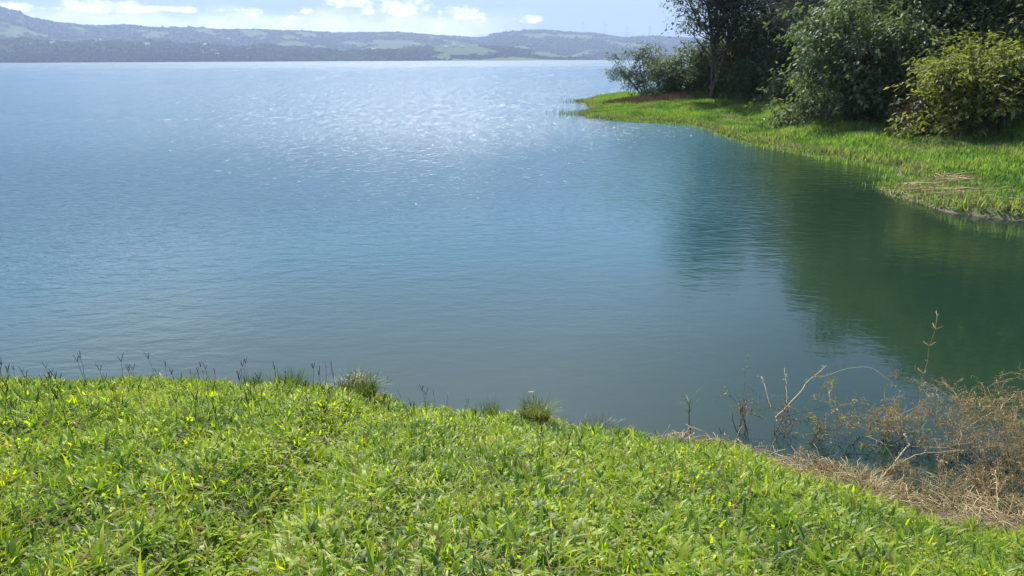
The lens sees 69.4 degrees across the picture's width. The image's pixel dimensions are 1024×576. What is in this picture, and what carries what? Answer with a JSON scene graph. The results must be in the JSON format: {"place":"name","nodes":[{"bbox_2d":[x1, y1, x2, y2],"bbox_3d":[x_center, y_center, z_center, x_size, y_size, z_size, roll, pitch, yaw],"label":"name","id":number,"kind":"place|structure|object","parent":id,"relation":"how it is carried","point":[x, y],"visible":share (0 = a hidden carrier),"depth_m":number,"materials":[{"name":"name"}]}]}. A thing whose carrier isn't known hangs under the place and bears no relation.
{"place":"outdoors","nodes":[
{"label":"outdoors","id":0,"kind":"place"},
{"bbox_2d":[0,9,724,62],"bbox_3d":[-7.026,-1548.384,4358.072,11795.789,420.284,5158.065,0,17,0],"label":"hills","id":1,"kind":"structure","parent":0,"point":[15,30],"depth_m":5081.34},
{"bbox_2d":[0,6,723,62],"bbox_3d":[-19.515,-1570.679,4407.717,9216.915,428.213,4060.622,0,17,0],"label":"woods","id":2,"kind":"object","parent":1,"relation":"on","point":[153,53],"visible":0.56,"depth_m":3895.83,"materials":[{"name":"green plant"}]},
{"bbox_2d":[0,0,759,37],"label":"sky","id":3,"kind":"structure","parent":0,"point":[471,18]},
{"bbox_2d":[0,60,1023,524],"bbox_3d":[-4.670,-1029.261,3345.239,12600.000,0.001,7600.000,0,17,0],"label":"water","id":4,"kind":"structure","parent":0,"point":[458,236],"depth_m":17.68,"materials":[{"name":"blue liquid"}]},
{"bbox_2d":[546,97,729,135],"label":"reeds","id":5,"kind":"object","parent":4,"relation":"in","point":[580,112],"visible":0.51,"depth_m":61.72,"materials":[{"name":"green plant"}]},
{"bbox_2d":[677,392,697,433],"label":"reed shoot","id":6,"kind":"object","parent":4,"relation":"in","point":[687,400],"visible":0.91,"depth_m":9.15,"materials":[{"name":"green plant"}]},
{"bbox_2d":[731,403,791,434],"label":"dead shrub","id":7,"kind":"object","parent":4,"relation":"on","point":[741,415],"visible":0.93,"depth_m":9.24,"materials":[{"name":"brown plant"}]},
{"bbox_2d":[761,375,770,406],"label":"dead branch","id":8,"kind":"object","parent":4,"relation":"on","point":[765,389],"visible":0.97,"depth_m":10.15,"materials":[{"name":"wood"}]},
{"bbox_2d":[716,386,852,447],"bbox_3d":[3.398,1.601,9.143,1.601,0.639,0.648,10,20,31],"label":"dead shrub","id":9,"kind":"object","parent":4,"relation":"on","point":[784,430],"visible":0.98,"depth_m":9.08,"materials":[{"name":"brown plant"}]},
{"bbox_2d":[776,365,825,416],"bbox_3d":[3.924,1.398,9.950,1.194,0.472,0.136,-13,22,-36],"label":"dead branch","id":10,"kind":"object","parent":4,"relation":"on","point":[802,389],"visible":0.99,"depth_m":9.97,"materials":[{"name":"wood"}]},
{"bbox_2d":[794,373,892,454],"bbox_3d":[3.998,1.535,8.969,0.706,0.863,1.304,-5,18,-16],"label":"dead shrub","id":11,"kind":"object","parent":4,"relation":"on","point":[845,417],"visible":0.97,"depth_m":8.99,"materials":[{"name":"brown plant"}]},
{"bbox_2d":[819,367,900,391],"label":"dead branch","id":12,"kind":"object","parent":4,"relation":"on","point":[868,367],"visible":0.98,"depth_m":9.97,"materials":[{"name":"brown wood"}]},
{"bbox_2d":[862,170,929,201],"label":"waterside plants","id":13,"kind":"object","parent":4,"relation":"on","point":[905,178],"visible":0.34,"depth_m":28.29,"materials":[{"name":"green plant"}]},
{"bbox_2d":[849,369,970,453],"bbox_3d":[4.751,1.578,8.858,1.325,0.899,1.153,0,17,0],"label":"dead shrub","id":14,"kind":"object","parent":4,"relation":"on","point":[895,414],"visible":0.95,"depth_m":8.93,"materials":[{"name":"brown plant"}]},
{"bbox_2d":[912,310,942,440],"bbox_3d":[4.925,1.106,8.866,0.162,1.729,0.177,-11,20,-32],"label":"tall stalk","id":15,"kind":"object","parent":4,"relation":"in","point":[934,329],"visible":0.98,"depth_m":8.79,"materials":[{"name":"brown plant"}]},
{"bbox_2d":[892,377,1023,472],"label":"dead shrub","id":16,"kind":"object","parent":4,"relation":"on","point":[964,429],"visible":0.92,"depth_m":8.73,"materials":[{"name":"brown plant"}]},
{"bbox_2d":[897,369,1023,472],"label":"dead shrub","id":17,"kind":"object","parent":4,"relation":"on","point":[1007,424],"visible":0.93,"depth_m":8.62,"materials":[{"name":"brown plant"}]},
{"bbox_2d":[960,391,1014,434],"bbox_3d":[5.909,1.563,9.053,0.912,0.426,0.189,-8,19,-23],"label":"dead branch","id":18,"kind":"object","parent":17,"relation":"on","point":[994,411],"visible":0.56,"depth_m":8.99,"materials":[{"name":"brown wood"}]},
{"bbox_2d":[957,431,1023,484],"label":"bush","id":19,"kind":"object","parent":4,"relation":"on","point":[1019,454],"depth_m":8.51,"materials":[{"name":"brown plant"}]},
{"bbox_2d":[0,370,1023,575],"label":"ground","id":20,"kind":"structure","parent":0,"point":[52,524],"depth_m":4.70,"materials":[{"name":"green plant"}]},
{"bbox_2d":[0,377,7,420],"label":"seed stalk","id":21,"kind":"object","parent":20,"relation":"on","point":[6,389],"visible":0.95,"depth_m":6.05,"materials":[{"name":"green plant"}]},
{"bbox_2d":[0,387,14,422],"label":"seed stalk","id":22,"kind":"object","parent":20,"relation":"on","point":[6,400],"visible":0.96,"depth_m":5.94,"materials":[{"name":"plant"}]},
{"bbox_2d":[10,399,18,437],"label":"seed stalk","id":23,"kind":"object","parent":20,"relation":"on","point":[15,413],"visible":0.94,"depth_m":5.75,"materials":[{"name":"plant"}]},
{"bbox_2d":[48,370,52,406],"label":"seed stalk","id":24,"kind":"object","parent":20,"relation":"on","point":[50,385],"visible":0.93,"depth_m":6.57,"materials":[{"name":"green plant"}]},
{"bbox_2d":[49,370,66,413],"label":"seed stalk","id":25,"kind":"object","parent":20,"relation":"on","point":[57,385],"visible":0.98,"depth_m":6.41,"materials":[{"name":"green plant"}]},
{"bbox_2d":[50,387,72,437],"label":"seed stalk","id":26,"kind":"object","parent":20,"relation":"on","point":[56,396],"visible":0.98,"depth_m":5.39,"materials":[{"name":"plant"}]},
{"bbox_2d":[172,393,178,440],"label":"seed stalk","id":27,"kind":"object","parent":20,"relation":"on","point":[175,400],"visible":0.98,"depth_m":5.83,"materials":[{"name":"green plant"}]},
{"bbox_2d":[190,388,198,423],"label":"seed stalk","id":28,"kind":"object","parent":20,"relation":"on","point":[195,402],"visible":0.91,"depth_m":6.12,"materials":[{"name":"green plant"}]},
{"bbox_2d":[204,388,210,424],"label":"seed stalk","id":29,"kind":"object","parent":20,"relation":"on","point":[208,406],"visible":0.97,"depth_m":6.42,"materials":[{"name":"green plant"}]},
{"bbox_2d":[240,369,265,386],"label":"grass tuft","id":30,"kind":"object","parent":20,"relation":"on","point":[249,381],"visible":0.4,"depth_m":10.75,"materials":[{"name":"green plant"}]},
{"bbox_2d":[258,365,313,386],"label":"grass tuft","id":31,"kind":"object","parent":20,"relation":"on","point":[300,380],"visible":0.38,"depth_m":9.24,"materials":[{"name":"green plant"}]},
{"bbox_2d":[326,367,390,399],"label":"grass tuft","id":32,"kind":"object","parent":20,"relation":"on","point":[366,386],"visible":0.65,"depth_m":8.98,"materials":[{"name":"green plant"}]},
{"bbox_2d":[478,394,502,415],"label":"grass tuft","id":33,"kind":"object","parent":20,"relation":"on","point":[490,410],"visible":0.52,"depth_m":9.79,"materials":[{"name":"green plant"}]},
{"bbox_2d":[507,390,565,422],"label":"tussock","id":34,"kind":"object","parent":20,"relation":"on","point":[535,411],"visible":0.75,"depth_m":8.33,"materials":[{"name":"green plant"}]},
{"bbox_2d":[579,413,620,429],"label":"grass tuft","id":35,"kind":"object","parent":20,"relation":"on","point":[588,419],"visible":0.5,"depth_m":9.55,"materials":[{"name":"plant"}]},
{"bbox_2d":[665,423,696,441],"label":"dry clump","id":36,"kind":"object","parent":20,"relation":"on","point":[683,437],"visible":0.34,"depth_m":9.14,"materials":[{"name":"beige plant"}]},
{"bbox_2d":[401,402,1023,534],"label":"dry stem litter","id":37,"kind":"object","parent":20,"relation":"on","point":[940,510],"visible":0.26,"depth_m":7.42,"materials":[{"name":"beige plant"}]},
{"bbox_2d":[877,433,909,482],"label":"dead branch","id":38,"kind":"object","parent":37,"relation":"on","point":[887,470],"visible":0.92,"depth_m":8.14,"materials":[{"name":"beige wood"}]},
{"bbox_2d":[776,455,813,473],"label":"dry grass","id":39,"kind":"structure","parent":20,"relation":"on","point":[798,460],"depth_m":8.34,"materials":[{"name":"beige plant"}]},
{"bbox_2d":[785,444,844,475],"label":"dead shrub","id":40,"kind":"object","parent":20,"relation":"on","point":[824,460],"visible":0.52,"depth_m":8.36,"materials":[{"name":"brown plant"}]},
{"bbox_2d":[819,454,902,497],"bbox_3d":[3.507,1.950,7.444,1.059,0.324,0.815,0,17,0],"label":"dry grass","id":41,"kind":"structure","parent":20,"relation":"on","point":[883,492],"depth_m":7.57,"materials":[{"name":"beige plant"}]},
{"bbox_2d":[846,454,934,491],"bbox_3d":[4.065,1.975,8.064,0.802,0.554,0.729,16,24,43],"label":"dead shrub","id":42,"kind":"object","parent":20,"relation":"on","point":[911,470],"visible":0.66,"depth_m":8.03,"materials":[{"name":"brown plant"}]},
{"bbox_2d":[892,449,962,465],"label":"dead branch","id":43,"kind":"object","parent":42,"relation":"attached to","point":[929,452],"visible":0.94,"depth_m":8.13,"materials":[{"name":"brown wood"}]},
{"bbox_2d":[872,459,988,508],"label":"dry grass","id":44,"kind":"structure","parent":20,"relation":"on","point":[922,475],"depth_m":7.91,"materials":[{"name":"brown plant"}]},
{"bbox_2d":[909,486,977,516],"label":"grass tuft","id":45,"kind":"object","parent":20,"relation":"on","point":[960,502],"visible":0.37,"depth_m":7.55,"materials":[{"name":"brown plant"}]},
{"bbox_2d":[908,463,1023,528],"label":"dry grass","id":46,"kind":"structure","parent":20,"relation":"on","point":[1013,504],"depth_m":7.72,"materials":[{"name":"plant"}]},
{"bbox_2d":[932,454,1023,510],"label":"dead shrub","id":47,"kind":"object","parent":20,"relation":"on","point":[976,480],"visible":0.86,"depth_m":7.85,"materials":[{"name":"brown plant"}]},
{"bbox_2d":[934,440,1023,506],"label":"dead shrub","id":48,"kind":"object","parent":20,"relation":"on","point":[1004,478],"visible":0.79,"depth_m":7.90,"materials":[{"name":"brown plant"}]},
{"bbox_2d":[990,470,1000,520],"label":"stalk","id":49,"kind":"object","parent":20,"relation":"on","point":[996,490],"visible":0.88,"depth_m":7.27,"materials":[{"name":"beige plant"}]},
{"bbox_2d":[576,15,1023,220],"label":"terrain","id":50,"kind":"structure","parent":0,"point":[1004,215],"depth_m":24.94,"materials":[{"name":"green plant"}]},
{"bbox_2d":[599,41,674,95],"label":"shrub","id":51,"kind":"object","parent":50,"relation":"on","point":[630,77],"visible":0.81,"depth_m":74.24,"materials":[{"name":"green plant"}]},
{"bbox_2d":[600,85,696,104],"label":"dirt patch","id":52,"kind":"object","parent":50,"relation":"on","point":[678,95],"visible":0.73,"depth_m":67.29,"materials":[{"name":"brown soil"}]},
{"bbox_2d":[630,55,693,96],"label":"shrub","id":53,"kind":"object","parent":50,"relation":"on","point":[656,77],"visible":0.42,"depth_m":70.86,"materials":[{"name":"green plant"}]},
{"bbox_2d":[646,40,701,94],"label":"shrub","id":54,"kind":"object","parent":50,"relation":"on","point":[671,62],"visible":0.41,"depth_m":69.66,"materials":[{"name":"green plant"}]},
{"bbox_2d":[669,36,742,87],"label":"shrub","id":55,"kind":"object","parent":50,"relation":"on","point":[702,74],"visible":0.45,"depth_m":66.70,"materials":[{"name":"green plant"}]},
{"bbox_2d":[660,0,802,98],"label":"tall tree","id":56,"kind":"object","parent":50,"relation":"on","point":[718,21],"visible":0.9,"depth_m":63.09,"materials":[{"name":"green plant"}]},
{"bbox_2d":[706,7,775,69],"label":"tree","id":57,"kind":"object","parent":50,"relation":"on","point":[737,55],"visible":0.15,"depth_m":64.65,"materials":[{"name":"green plant"}]},
{"bbox_2d":[607,118,899,172],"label":"bank edge plants","id":58,"kind":"object","parent":50,"relation":"on","point":[882,167],"visible":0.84,"depth_m":35.28,"materials":[{"name":"green plant"}]},
{"bbox_2d":[715,45,795,100],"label":"shrub","id":59,"kind":"object","parent":50,"relation":"on","point":[749,79],"visible":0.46,"depth_m":61.26,"materials":[{"name":"green plant"}]},
{"bbox_2d":[714,0,824,78],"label":"tree","id":60,"kind":"object","parent":50,"relation":"on","point":[771,34],"visible":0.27,"depth_m":62.54,"materials":[{"name":"green plant"}]},
{"bbox_2d":[752,72,812,105],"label":"shrub","id":61,"kind":"object","parent":50,"relation":"on","point":[774,89],"visible":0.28,"depth_m":55.02,"materials":[{"name":"green plant"}]},
{"bbox_2d":[725,0,879,70],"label":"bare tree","id":62,"kind":"object","parent":50,"relation":"on","point":[790,9],"visible":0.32,"depth_m":57.28,"materials":[{"name":"green plant"}]},
{"bbox_2d":[731,0,879,93],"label":"tree","id":63,"kind":"object","parent":50,"relation":"on","point":[777,49],"visible":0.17,"depth_m":58.57,"materials":[{"name":"green plant"}]},
{"bbox_2d":[659,0,1023,135],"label":"hillside forest","id":64,"kind":"object","parent":50,"relation":"on","point":[1015,34],"visible":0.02,"depth_m":40.95,"materials":[{"name":"green plant"}]},
{"bbox_2d":[798,0,921,48],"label":"tree","id":65,"kind":"object","parent":50,"relation":"on","point":[875,7],"visible":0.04,"depth_m":48.14,"materials":[{"name":"green plant"}]},
{"bbox_2d":[744,0,986,128],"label":"bush","id":66,"kind":"object","parent":50,"relation":"on","point":[855,58],"visible":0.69,"depth_m":41.58,"materials":[{"name":"green plant"}]},
{"bbox_2d":[827,70,931,124],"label":"shrub","id":67,"kind":"object","parent":50,"relation":"on","point":[884,99],"visible":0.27,"depth_m":40.86,"materials":[{"name":"green plant"}]},
{"bbox_2d":[884,93,976,135],"bbox_3d":[21.706,-8.605,37.966,5.298,3.066,4.057,4,18,15],"label":"bush","id":68,"kind":"object","parent":50,"relation":"on","point":[910,113],"visible":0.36,"depth_m":37.96,"materials":[{"name":"green plant"}]},
{"bbox_2d":[867,0,1014,66],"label":"tree","id":69,"kind":"object","parent":50,"relation":"on","point":[943,7],"visible":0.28,"depth_m":41.99,"materials":[{"name":"green plant"}]},
{"bbox_2d":[883,17,1023,139],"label":"bush","id":70,"kind":"object","parent":50,"relation":"on","point":[958,74],"visible":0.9,"depth_m":34.77,"materials":[{"name":"green plant"}]},
{"bbox_2d":[896,163,1023,220],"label":"dry reed litter","id":71,"kind":"object","parent":50,"relation":"on","point":[956,178],"visible":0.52,"depth_m":24.65,"materials":[{"name":"brown plant"}]},
{"bbox_2d":[926,0,1023,55],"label":"tree","id":72,"kind":"object","parent":50,"relation":"on","point":[989,19],"visible":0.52,"depth_m":39.94,"materials":[{"name":"green plant"}]}
]}

